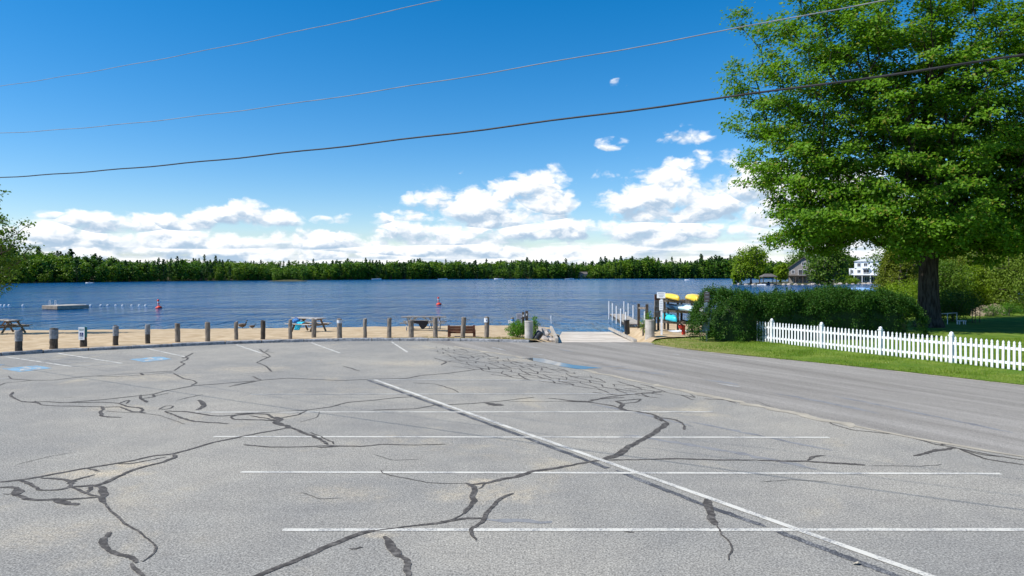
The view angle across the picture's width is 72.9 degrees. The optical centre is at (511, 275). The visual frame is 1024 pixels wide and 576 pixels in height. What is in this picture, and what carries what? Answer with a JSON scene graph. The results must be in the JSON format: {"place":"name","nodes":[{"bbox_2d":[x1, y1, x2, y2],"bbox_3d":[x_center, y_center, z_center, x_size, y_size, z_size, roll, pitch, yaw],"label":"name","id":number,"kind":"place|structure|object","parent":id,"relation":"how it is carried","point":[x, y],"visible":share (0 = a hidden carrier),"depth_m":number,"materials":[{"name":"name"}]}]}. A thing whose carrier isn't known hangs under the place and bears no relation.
{"place":"outdoors","nodes":[
{"label":"outdoors","id":0,"kind":"place"},
{"bbox_2d":[2,0,438,85],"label":"utility wire","id":1,"kind":"object","parent":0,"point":[239,43],"visible":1,"depth_m":11.92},
{"bbox_2d":[0,325,558,352],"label":"beach","id":2,"kind":"structure","parent":0,"point":[37,339],"depth_m":34.77,"materials":[{"name":"beige sand"}]},
{"bbox_2d":[0,319,31,332],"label":"picnic table","id":3,"kind":"object","parent":2,"relation":"on","point":[9,324],"visible":0.98,"depth_m":39.91,"materials":[{"name":"grey wood"}]},
{"bbox_2d":[15,329,22,350],"bbox_3d":[-18.952,2.607,26.641,0.266,1.119,0.266,0,0,0],"label":"bollard","id":4,"kind":"object","parent":2,"relation":"on","point":[18,339],"visible":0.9,"depth_m":26.55,"materials":[{"name":"grey wood"}]},
{"bbox_2d":[0,184,44,296],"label":"birch tree","id":5,"kind":"object","parent":2,"relation":"on","point":[5,252],"visible":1,"depth_m":38.78,"materials":[{"name":"green plant"}]},
{"bbox_2d":[49,328,58,348],"bbox_3d":[-18.248,2.613,27.613,0.315,1.097,0.310,0,0,0],"label":"bollard","id":6,"kind":"object","parent":2,"relation":"on","point":[53,337],"visible":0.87,"depth_m":27.50,"materials":[{"name":"grey wood"}]},
{"bbox_2d":[78,327,86,346],"bbox_3d":[-17.583,2.634,28.427,0.274,1.070,0.298,0,0,0],"label":"bollard","id":7,"kind":"object","parent":2,"relation":"on","point":[82,334],"visible":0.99,"depth_m":28.30,"materials":[{"name":"brown"}]},
{"bbox_2d":[112,325,118,345],"bbox_3d":[-16.637,2.620,29.100,0.237,1.094,0.230,0,0,0],"label":"bollard","id":8,"kind":"object","parent":2,"relation":"on","point":[115,333],"visible":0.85,"depth_m":29.01,"materials":[{"name":"grey wood"}]},
{"bbox_2d":[145,324,149,343],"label":"bollard","id":9,"kind":"object","parent":2,"relation":"on","point":[147,333],"visible":0.88,"depth_m":29.71,"materials":[{"name":"grey wood"}]},
{"bbox_2d":[175,323,179,341],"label":"bollard","id":10,"kind":"object","parent":2,"relation":"on","point":[177,332],"visible":0.79,"depth_m":30.41,"materials":[{"name":"grey wood"}]},
{"bbox_2d":[205,322,209,340],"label":"bollard","id":11,"kind":"object","parent":2,"relation":"on","point":[207,331],"visible":0.81,"depth_m":30.91,"materials":[{"name":"grey wood"}]},
{"bbox_2d":[234,321,237,339],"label":"bollard","id":12,"kind":"object","parent":2,"relation":"on","point":[236,330],"visible":0.79,"depth_m":31.45,"materials":[{"name":"grey wood"}]},
{"bbox_2d":[238,320,247,328],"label":"goose","id":13,"kind":"object","parent":2,"relation":"on","point":[242,325],"visible":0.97,"depth_m":48.38,"materials":[{"name":"black"}]},
{"bbox_2d":[260,320,265,341],"bbox_3d":[-11.467,2.602,31.924,0.228,1.127,0.221,0,0,0],"label":"bollard","id":14,"kind":"object","parent":2,"relation":"on","point":[263,324],"visible":0.82,"depth_m":31.83,"materials":[{"name":"grey wood"}]},
{"bbox_2d":[288,319,291,338],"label":"bollard","id":15,"kind":"object","parent":2,"relation":"on","point":[290,329],"visible":0.79,"depth_m":31.85,"materials":[{"name":"grey wood"}]},
{"bbox_2d":[285,317,330,331],"bbox_3d":[-11.371,2.745,38.800,1.900,0.795,1.745,0,0,28],"label":"picnic table","id":16,"kind":"object","parent":2,"relation":"on","point":[309,324],"visible":0.76,"depth_m":38.74,"materials":[{"name":"grey wood"}]},
{"bbox_2d":[292,317,299,322],"bbox_3d":[-12.058,2.503,38.698,0.443,0.367,0.297,0,0,0],"label":"beach bag","id":17,"kind":"object","parent":16,"relation":"on","point":[294,320],"visible":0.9,"depth_m":38.59,"materials":[{"name":"blue fabric"}]},
{"bbox_2d":[294,322,305,329],"bbox_3d":[-11.731,2.773,38.323,0.550,0.449,0.435,0,0,0],"label":"towel","id":18,"kind":"object","parent":16,"relation":"hanging from","point":[297,327],"visible":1,"depth_m":38.14,"materials":[{"name":"teal fabric"}]},
{"bbox_2d":[311,318,316,337],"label":"bollard","id":19,"kind":"object","parent":2,"relation":"on","point":[314,323],"visible":0.8,"depth_m":32.52,"materials":[{"name":"grey wood"}]},
{"bbox_2d":[337,318,341,337],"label":"bollard","id":20,"kind":"object","parent":2,"relation":"on","point":[339,327],"visible":0.8,"depth_m":32.11,"materials":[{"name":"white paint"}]},
{"bbox_2d":[363,318,366,337],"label":"bollard","id":21,"kind":"object","parent":2,"relation":"on","point":[364,327],"visible":0.77,"depth_m":32.40,"materials":[{"name":"grey wood"}]},
{"bbox_2d":[387,318,391,337],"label":"bollard","id":22,"kind":"object","parent":2,"relation":"on","point":[389,320],"visible":0.76,"depth_m":32.39,"materials":[{"name":"grey wood"}]},
{"bbox_2d":[408,320,413,337],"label":"bollard","id":23,"kind":"object","parent":2,"relation":"on","point":[410,328],"visible":0.73,"depth_m":32.51,"materials":[{"name":"grey wood"}]},
{"bbox_2d":[404,318,432,328],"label":"picnic table","id":24,"kind":"object","parent":2,"relation":"on","point":[423,320],"visible":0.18,"depth_m":43.72,"materials":[{"name":"grey wood"}]},
{"bbox_2d":[400,316,446,330],"bbox_3d":[-5.092,2.748,40.000,2.550,0.782,1.745,0,0,-2],"label":"picnic table","id":25,"kind":"object","parent":2,"relation":"on","point":[432,317],"visible":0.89,"depth_m":39.69,"materials":[{"name":"grey wood"}]},
{"bbox_2d":[407,321,427,328],"bbox_3d":[-5.295,2.760,38.990,1.170,0.460,0.138,0,0,0],"label":"cloth cover","id":26,"kind":"object","parent":25,"relation":"hanging from","point":[423,324],"visible":0.9,"depth_m":38.96,"materials":[{"name":"black fabric"}]},
{"bbox_2d":[433,317,437,337],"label":"bollard","id":27,"kind":"object","parent":2,"relation":"on","point":[435,327],"visible":0.81,"depth_m":32.39,"materials":[{"name":"grey wood"}]},
{"bbox_2d":[386,336,536,339],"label":"beach grass","id":28,"kind":"structure","parent":2,"relation":"on","point":[515,337],"depth_m":32.06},
{"bbox_2d":[448,325,475,336],"bbox_3d":[-2.408,2.693,33.208,1.298,0.685,0.600,0,0,0],"label":"park bench","id":29,"kind":"object","parent":2,"relation":"on","point":[457,329],"visible":0.69,"depth_m":32.92,"materials":[{"name":"brown wood"}]},
{"bbox_2d":[460,317,465,337],"bbox_3d":[-2.297,2.550,32.476,0.305,1.242,0.238,0,0,0],"label":"bollard","id":30,"kind":"object","parent":2,"relation":"on","point":[463,326],"visible":0.82,"depth_m":32.38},
{"bbox_2d":[484,316,488,337],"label":"bollard","id":31,"kind":"object","parent":2,"relation":"on","point":[486,326],"visible":0.81,"depth_m":32.37,"materials":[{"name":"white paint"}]},
{"bbox_2d":[504,319,524,337],"bbox_3d":[0.274,2.539,33.005,1.301,1.021,1.272,0,0,0],"label":"leafy shrub","id":32,"kind":"object","parent":2,"relation":"on","point":[519,329],"visible":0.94,"depth_m":32.88,"materials":[{"name":"green plant"}]},
{"bbox_2d":[524,320,532,341],"bbox_3d":[0.771,2.620,31.837,0.402,1.161,0.402,0,0,0],"label":"concrete bollard","id":33,"kind":"object","parent":2,"relation":"on","point":[528,329],"visible":0.86,"depth_m":31.68,"materials":[{"name":"white concrete"}]},
{"bbox_2d":[531,316,540,335],"bbox_3d":[1.110,2.540,34.380,0.537,1.120,0.636,0,0,28],"label":"leafy shrub","id":34,"kind":"object","parent":2,"relation":"on","point":[535,324],"visible":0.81,"depth_m":34.36,"materials":[{"name":"green plant"}]},
{"bbox_2d":[533,330,542,341],"bbox_3d":[1.191,2.772,31.888,0.517,0.545,0.336,0,0,-17],"label":"rubber bumper","id":35,"kind":"object","parent":2,"relation":"on","point":[538,335],"visible":0.95,"depth_m":31.76,"materials":[{"name":"black rubber"}]},
{"bbox_2d":[536,328,545,335],"bbox_3d":[1.186,2.916,34.997,0.862,0.600,0.752,0,0,-33],"label":"boulder","id":36,"kind":"object","parent":2,"relation":"on","point":[541,330],"visible":0.16,"depth_m":34.91,"materials":[{"name":"grey stone"}]},
{"bbox_2d":[7,0,885,132],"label":"utility wire","id":37,"kind":"object","parent":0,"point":[502,70],"visible":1,"depth_m":8.97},
{"bbox_2d":[0,279,1019,335],"bbox_3d":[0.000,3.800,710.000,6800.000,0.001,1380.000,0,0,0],"label":"lake","id":38,"kind":"structure","parent":0,"point":[577,305],"depth_m":102.25,"materials":[{"name":"liquid"}]},
{"bbox_2d":[42,300,88,309],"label":"swim raft","id":39,"kind":"object","parent":38,"relation":"on","point":[69,306],"visible":0.92,"depth_m":78.38,"materials":[{"name":"white paint"}]},
{"bbox_2d":[608,301,644,326],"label":"dock","id":40,"kind":"object","parent":38,"relation":"in","point":[620,317],"visible":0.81,"depth_m":54.94,"materials":[{"name":"white paint"}]},
{"bbox_2d":[0,341,1023,575],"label":"parking lot","id":41,"kind":"structure","parent":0,"point":[380,458],"depth_m":10.36,"materials":[{"name":"grey asphalt"}]},
{"bbox_2d":[0,338,529,355],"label":"kerb","id":42,"kind":"structure","parent":41,"relation":"on","point":[239,342],"depth_m":30.69,"materials":[{"name":"concrete"}]},
{"bbox_2d":[0,0,1023,267],"label":"sky","id":43,"kind":"structure","parent":0,"point":[637,184],"materials":[{"name":"blue"}]},
{"bbox_2d":[0,53,1023,177],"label":"utility cable","id":44,"kind":"object","parent":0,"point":[899,73],"visible":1,"depth_m":8.16,"materials":[{"name":"black rubber"}]},
{"bbox_2d":[4,275,1021,384],"bbox_3d":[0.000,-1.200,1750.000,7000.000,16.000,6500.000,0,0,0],"label":"ground","id":45,"kind":"structure","parent":0,"point":[226,279],"depth_m":482.55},
{"bbox_2d":[0,244,866,282],"bbox_3d":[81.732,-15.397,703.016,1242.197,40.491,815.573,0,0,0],"label":"woods","id":46,"kind":"object","parent":45,"relation":"on","point":[57,266],"visible":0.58,"depth_m":663.41,"materials":[{"name":"green plant"}]},
{"bbox_2d":[516,313,521,322],"bbox_3d":[0.386,2.741,38.585,0.290,1.324,0.130,0,0,0],"label":"notice sign","id":47,"kind":"object","parent":45,"relation":"on","point":[519,316],"visible":0.71,"depth_m":38.52,"materials":[{"name":"grey metal"}]},
{"bbox_2d":[578,272,587,277],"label":"shore house","id":48,"kind":"structure","parent":45,"relation":"on","point":[582,274],"depth_m":890.00,"materials":[{"name":"grey"}]},
{"bbox_2d":[558,332,631,341],"bbox_3d":[4.724,3.736,42.616,3.688,1.458,23.088,0,0,5],"label":"boat ramp","id":49,"kind":"object","parent":45,"relation":"on","point":[589,337],"visible":0.59,"depth_m":36.88,"materials":[{"name":"concrete"}]},
{"bbox_2d":[550,326,557,342],"bbox_3d":[2.219,3.065,37.190,0.130,0.570,12.734,0,0,2],"label":"timber edging","id":50,"kind":"object","parent":49,"relation":"on","point":[554,335],"visible":1,"depth_m":34.21,"materials":[{"name":"grey wood"}]},
{"bbox_2d":[608,327,636,341],"bbox_3d":[6.058,3.235,38.917,0.160,0.690,14.965,0,0,4],"label":"timber edging","id":51,"kind":"object","parent":49,"relation":"on","point":[630,338],"visible":0.86,"depth_m":36.05,"materials":[{"name":"grey wood"}]},
{"bbox_2d":[645,319,654,339],"bbox_3d":[6.803,2.671,34.211,0.488,1.059,0.488,0,0,0],"label":"concrete bollard","id":52,"kind":"object","parent":45,"relation":"on","point":[649,328],"visible":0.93,"depth_m":34.03,"materials":[{"name":"white concrete"}]},
{"bbox_2d":[730,264,745,284],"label":"shore tree","id":53,"kind":"object","parent":45,"relation":"on","point":[736,278],"visible":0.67,"depth_m":295.31,"materials":[{"name":"green plant"}]},
{"bbox_2d":[729,244,770,283],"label":"shore tree","id":54,"kind":"object","parent":45,"relation":"on","point":[749,261],"visible":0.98,"depth_m":289.47,"materials":[{"name":"green plant"}]},
{"bbox_2d":[753,265,764,279],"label":"shore tree","id":55,"kind":"object","parent":45,"relation":"on","point":[760,271],"visible":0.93,"depth_m":287.22,"materials":[{"name":"green plant"}]},
{"bbox_2d":[759,274,776,284],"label":"boat shelter","id":56,"kind":"object","parent":45,"relation":"on","point":[767,275],"visible":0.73,"depth_m":274.79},
{"bbox_2d":[773,261,788,282],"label":"shore tree","id":57,"kind":"object","parent":45,"relation":"on","point":[779,269],"visible":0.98,"depth_m":310.88,"materials":[{"name":"green plant"}]},
{"bbox_2d":[784,251,810,273],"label":"shore tree","id":58,"kind":"object","parent":45,"relation":"on","point":[793,260],"visible":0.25,"depth_m":348.11,"materials":[{"name":"green plant"}]},
{"bbox_2d":[787,257,815,282],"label":"grey house","id":59,"kind":"structure","parent":45,"relation":"on","point":[796,272],"depth_m":300.55,"materials":[{"name":"grey wood"}]},
{"bbox_2d":[802,247,856,285],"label":"shore tree","id":60,"kind":"object","parent":45,"relation":"on","point":[827,269],"visible":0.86,"depth_m":259.27,"materials":[{"name":"green plant"}]},
{"bbox_2d":[836,274,851,283],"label":"waterside shrub","id":61,"kind":"object","parent":45,"relation":"on","point":[847,277],"visible":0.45,"depth_m":304.12,"materials":[{"name":"green plant"}]},
{"bbox_2d":[839,255,856,275],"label":"shore tree","id":62,"kind":"object","parent":45,"relation":"on","point":[851,264],"visible":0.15,"depth_m":341.53,"materials":[{"name":"green plant"}]},
{"bbox_2d":[847,277,860,283],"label":"waterside shrub","id":63,"kind":"object","parent":45,"relation":"on","point":[854,280],"visible":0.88,"depth_m":306.85,"materials":[{"name":"green plant"}]},
{"bbox_2d":[865,246,918,286],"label":"garden tree","id":64,"kind":"object","parent":45,"relation":"on","point":[875,258],"visible":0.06,"depth_m":78.84,"materials":[{"name":"green plant"}]},
{"bbox_2d":[640,318,644,335],"bbox_3d":[6.720,2.568,35.611,0.521,1.063,0.536,0,0,43],"label":"tall weed","id":65,"kind":"object","parent":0,"point":[643,327],"visible":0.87,"depth_m":35.57,"materials":[{"name":"green plant"}]},
{"bbox_2d":[623,323,704,342],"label":"sandy bank","id":66,"kind":"structure","parent":0,"point":[635,332],"depth_m":37.12,"materials":[{"name":"beige sand"}]},
{"bbox_2d":[624,320,629,334],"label":"post bin","id":67,"kind":"object","parent":66,"relation":"on","point":[626,327],"visible":0.79,"depth_m":41.06,"materials":[{"name":"black plastic"}]},
{"bbox_2d":[637,304,647,327],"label":"rail fence","id":68,"kind":"object","parent":66,"relation":"on","point":[638,313],"visible":0.69,"depth_m":45.93,"materials":[{"name":"wood"}]},
{"bbox_2d":[644,311,652,331],"bbox_3d":[7.197,2.493,36.390,0.591,1.414,0.651,0,0,22],"label":"tall weed","id":69,"kind":"object","parent":66,"relation":"on","point":[647,316],"visible":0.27,"depth_m":36.42,"materials":[{"name":"green plant"}]},
{"bbox_2d":[654,294,660,330],"bbox_3d":[7.651,2.220,36.621,0.360,2.504,0.145,0,0,-18],"label":"kiosk board","id":70,"kind":"object","parent":66,"relation":"on","point":[657,313],"visible":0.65,"depth_m":36.56,"materials":[{"name":"wood"}]},
{"bbox_2d":[657,292,664,338],"bbox_3d":[7.572,2.100,35.190,0.420,2.521,0.111,0,0,16],"label":"white sign","id":71,"kind":"object","parent":66,"relation":"on","point":[661,295],"visible":0.96,"depth_m":35.15,"materials":[{"name":"paint"}]},
{"bbox_2d":[665,329,687,332],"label":"paddleboard","id":72,"kind":"object","parent":66,"relation":"on","point":[678,331],"visible":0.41,"depth_m":40.48,"materials":[{"name":"white paint"}]},
{"bbox_2d":[678,325,684,334],"bbox_3d":[9.111,3.013,37.138,0.392,0.802,0.230,0,0,-32],"label":"standpipe","id":73,"kind":"object","parent":66,"relation":"on","point":[682,327],"visible":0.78,"depth_m":37.08,"materials":[{"name":"red metal"}]},
{"bbox_2d":[657,298,709,331],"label":"boat rack","id":74,"kind":"object","parent":66,"relation":"on","point":[681,321],"visible":0.42,"depth_m":41.45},
{"bbox_2d":[659,313,676,321],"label":"kayak","id":75,"kind":"object","parent":74,"relation":"on","point":[671,317],"visible":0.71,"depth_m":41.05,"materials":[{"name":"teal plastic"}]},
{"bbox_2d":[660,293,679,300],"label":"kayak","id":76,"kind":"object","parent":74,"relation":"on","point":[669,296],"visible":0.78,"depth_m":40.99,"materials":[{"name":"yellow plastic"}]},
{"bbox_2d":[666,303,677,309],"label":"kayak","id":77,"kind":"object","parent":74,"relation":"on","point":[671,306],"visible":0.93,"depth_m":41.68,"materials":[{"name":"blue plastic"}]},
{"bbox_2d":[676,304,692,311],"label":"canoe","id":78,"kind":"object","parent":74,"relation":"on","point":[682,307],"visible":0.56,"depth_m":40.53,"materials":[{"name":"white paint"}]},
{"bbox_2d":[685,294,698,300],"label":"kayak","id":79,"kind":"object","parent":74,"relation":"on","point":[693,297],"visible":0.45,"depth_m":41.17,"materials":[{"name":"yellow plastic"}]},
{"bbox_2d":[431,341,1023,456],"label":"road","id":80,"kind":"structure","parent":0,"point":[977,414],"depth_m":18.42,"materials":[{"name":"grey asphalt"}]},
{"bbox_2d":[524,358,597,368],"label":"puddle","id":81,"kind":"object","parent":80,"relation":"on","point":[559,363],"visible":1,"depth_m":23.37,"materials":[{"name":"blue liquid"}]},
{"bbox_2d":[650,301,1023,384],"bbox_3d":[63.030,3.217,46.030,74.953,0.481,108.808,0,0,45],"label":"lawn","id":82,"kind":"structure","parent":0,"point":[1002,326],"depth_m":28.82,"materials":[{"name":"green plant"}]},
{"bbox_2d":[702,291,709,338],"bbox_3d":[8.845,1.909,31.703,0.354,2.400,0.095,0,0,0],"label":"sign post","id":83,"kind":"object","parent":82,"relation":"on","point":[706,296],"visible":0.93,"depth_m":31.66,"materials":[{"name":"grey metal"}]},
{"bbox_2d":[683,282,930,341],"bbox_3d":[14.197,1.643,33.283,12.592,2.736,3.510,0,0,-12],"label":"yew hedge","id":84,"kind":"object","parent":82,"relation":"on","point":[738,315],"visible":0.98,"depth_m":32.29,"materials":[{"name":"green plant"}]},
{"bbox_2d":[710,0,1023,327],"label":"maple tree","id":85,"kind":"object","parent":82,"relation":"on","point":[979,221],"visible":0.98,"depth_m":37.39,"materials":[{"name":"green plant"}]},
{"bbox_2d":[754,318,1023,369],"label":"picket fence","id":86,"kind":"object","parent":82,"relation":"on","point":[822,332],"visible":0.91,"depth_m":25.47,"materials":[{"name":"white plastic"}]},
{"bbox_2d":[872,250,905,288],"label":"arborvitae","id":87,"kind":"object","parent":82,"relation":"on","point":[878,280],"visible":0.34,"depth_m":63.78,"materials":[{"name":"green plant"}]},
{"bbox_2d":[881,281,904,292],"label":"leafy shrub","id":88,"kind":"object","parent":82,"relation":"on","point":[891,286],"visible":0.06,"depth_m":59.67,"materials":[{"name":"green plant"}]},
{"bbox_2d":[879,277,917,316],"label":"leafy shrub","id":89,"kind":"object","parent":82,"relation":"on","point":[911,291],"visible":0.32,"depth_m":57.60,"materials":[{"name":"green plant"}]},
{"bbox_2d":[879,245,918,294],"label":"arborvitae","id":90,"kind":"object","parent":82,"relation":"on","point":[900,271],"visible":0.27,"depth_m":62.67,"materials":[{"name":"green plant"}]},
{"bbox_2d":[897,259,918,294],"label":"arborvitae","id":91,"kind":"object","parent":82,"relation":"on","point":[916,262],"visible":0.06,"depth_m":64.47,"materials":[{"name":"green plant"}]},
{"bbox_2d":[874,203,965,282],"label":"garden tree","id":92,"kind":"object","parent":82,"relation":"on","point":[939,261],"visible":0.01,"depth_m":74.59,"materials":[{"name":"green plant"}]},
{"bbox_2d":[915,257,978,315],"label":"leafy shrub","id":93,"kind":"object","parent":82,"relation":"on","point":[952,274],"visible":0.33,"depth_m":57.26,"materials":[{"name":"green plant"}]},
{"bbox_2d":[940,245,975,291],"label":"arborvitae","id":94,"kind":"object","parent":82,"relation":"on","point":[953,262],"depth_m":64.64,"materials":[{"name":"green plant"}]},
{"bbox_2d":[939,285,987,321],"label":"yew bush","id":95,"kind":"object","parent":82,"relation":"on","point":[947,305],"visible":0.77,"depth_m":44.94,"materials":[{"name":"green plant"}]},
{"bbox_2d":[950,248,976,307],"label":"arborvitae","id":96,"kind":"object","parent":82,"relation":"on","point":[960,258],"visible":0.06,"depth_m":63.00,"materials":[{"name":"green plant"}]},
{"bbox_2d":[955,264,1008,309],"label":"leafy shrub","id":97,"kind":"object","parent":82,"relation":"on","point":[977,285],"visible":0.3,"depth_m":59.08,"materials":[{"name":"green plant"}]},
{"bbox_2d":[976,310,992,315],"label":"boulder","id":98,"kind":"object","parent":82,"relation":"on","point":[981,314],"visible":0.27,"depth_m":54.22,"materials":[{"name":"grey stone"}]},
{"bbox_2d":[958,247,1023,309],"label":"leafy shrub","id":99,"kind":"object","parent":82,"relation":"on","point":[973,254],"visible":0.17,"depth_m":58.94,"materials":[{"name":"green plant"}]},
{"bbox_2d":[981,304,1006,316],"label":"leafy shrub","id":100,"kind":"object","parent":82,"relation":"on","point":[993,309],"visible":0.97,"depth_m":52.89,"materials":[{"name":"green plant"}]},
{"bbox_2d":[979,253,1023,312],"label":"leafy shrub","id":101,"kind":"object","parent":82,"relation":"on","point":[1009,273],"visible":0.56,"depth_m":56.72,"materials":[{"name":"green plant"}]},
{"bbox_2d":[998,302,1023,315],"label":"leafy shrub","id":102,"kind":"object","parent":82,"relation":"on","point":[1009,311],"visible":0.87,"depth_m":52.91,"materials":[{"name":"green plant"}]},
{"bbox_2d":[849,256,880,281],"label":"white house","id":103,"kind":"structure","parent":0,"point":[861,272],"depth_m":326.86,"materials":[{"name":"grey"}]}
]}

